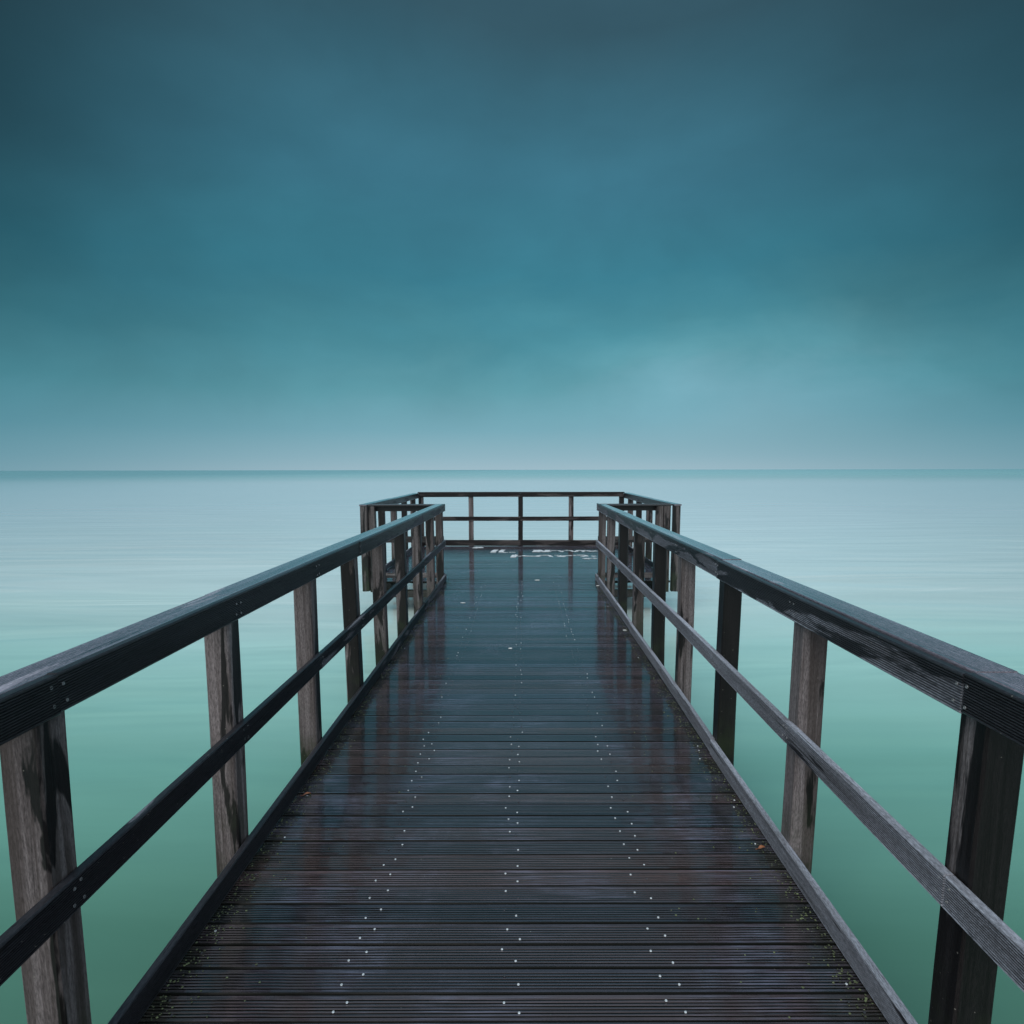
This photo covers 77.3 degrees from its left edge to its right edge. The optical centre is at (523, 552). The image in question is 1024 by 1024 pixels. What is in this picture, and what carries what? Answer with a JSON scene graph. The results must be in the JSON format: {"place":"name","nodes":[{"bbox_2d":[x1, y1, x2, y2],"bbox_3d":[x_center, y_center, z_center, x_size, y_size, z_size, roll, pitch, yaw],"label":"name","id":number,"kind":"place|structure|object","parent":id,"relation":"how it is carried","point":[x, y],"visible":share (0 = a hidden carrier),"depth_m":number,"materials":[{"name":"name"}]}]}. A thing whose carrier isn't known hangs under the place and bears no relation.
{"place":"outdoors","nodes":[
{"label":"outdoors","id":0,"kind":"place"},
{"bbox_2d":[0,469,1023,1023],"bbox_3d":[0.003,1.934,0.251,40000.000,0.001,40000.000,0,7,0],"label":"lake water","id":1,"kind":"structure","parent":0,"point":[92,555],"depth_m":8.50,"materials":[{"name":"teal liquid"}]},
{"bbox_2d":[138,546,888,1023],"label":"pier deck","id":2,"kind":"structure","parent":1,"relation":"in","point":[494,826],"depth_m":2.46,"materials":[{"name":"black wood"}]},
{"bbox_2d":[0,504,446,1023],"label":"railing","id":3,"kind":"object","parent":2,"relation":"attached to","point":[55,888],"visible":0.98,"depth_m":1.93,"materials":[{"name":"wood"}]},
{"bbox_2d":[359,493,418,591],"bbox_3d":[-2.112,-0.317,10.653,0.131,1.208,4.231,0,7,0],"label":"railing","id":4,"kind":"object","parent":2,"relation":"attached to","point":[402,499],"visible":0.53,"depth_m":9.56,"materials":[{"name":"grey wood"}]},
{"bbox_2d":[367,504,444,591],"bbox_3d":[-1.576,-0.060,8.666,0.998,1.201,0.128,0,7,0],"label":"railing","id":5,"kind":"object","parent":2,"relation":"attached to","point":[372,510],"visible":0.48,"depth_m":8.63,"materials":[{"name":"grey wood"}]},
{"bbox_2d":[418,492,624,545],"bbox_3d":[-0.038,-0.595,12.690,4.069,1.229,0.129,0,7,0],"label":"railing","id":6,"kind":"object","parent":2,"relation":"attached to","point":[520,519],"visible":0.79,"depth_m":12.62,"materials":[{"name":"black wood"}]},
{"bbox_2d":[473,547,590,552],"bbox_3d":[0.134,-0.036,11.879,2.428,0.002,0.765,2,8,15],"label":"painted writing","id":7,"kind":"object","parent":2,"relation":"on","point":[493,551],"visible":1,"depth_m":11.94,"materials":[{"name":"white paint"}]},
{"bbox_2d":[511,554,596,558],"bbox_3d":[0.543,0.057,11.162,1.516,0.002,0.522,1,8,10],"label":"painted writing","id":8,"kind":"object","parent":2,"relation":"on","point":[557,555],"visible":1,"depth_m":11.14,"materials":[{"name":"white paint"}]},
{"bbox_2d":[597,503,672,591],"bbox_3d":[1.508,-0.065,8.667,0.983,1.202,0.131,0,7,0],"label":"railing","id":9,"kind":"object","parent":2,"relation":"attached to","point":[662,515],"visible":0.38,"depth_m":8.62,"materials":[{"name":"grey wood"}]},
{"bbox_2d":[624,493,681,591],"bbox_3d":[2.037,-0.324,10.653,0.130,1.208,4.231,0,7,0],"label":"railing","id":10,"kind":"object","parent":2,"relation":"attached to","point":[640,499],"visible":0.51,"depth_m":9.79,"materials":[{"name":"grey wood"}]},
{"bbox_2d":[595,503,1023,1023],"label":"railing","id":11,"kind":"object","parent":2,"relation":"attached to","point":[979,941],"visible":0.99,"depth_m":1.91,"materials":[{"name":"wood"}]},
{"bbox_2d":[0,0,1023,470],"label":"sky","id":12,"kind":"structure","parent":0,"point":[235,234],"materials":[{"name":"teal"}]},
{"bbox_2d":[151,582,879,1023],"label":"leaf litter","id":13,"kind":"object","parent":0,"point":[399,792],"visible":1,"depth_m":2.28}
]}

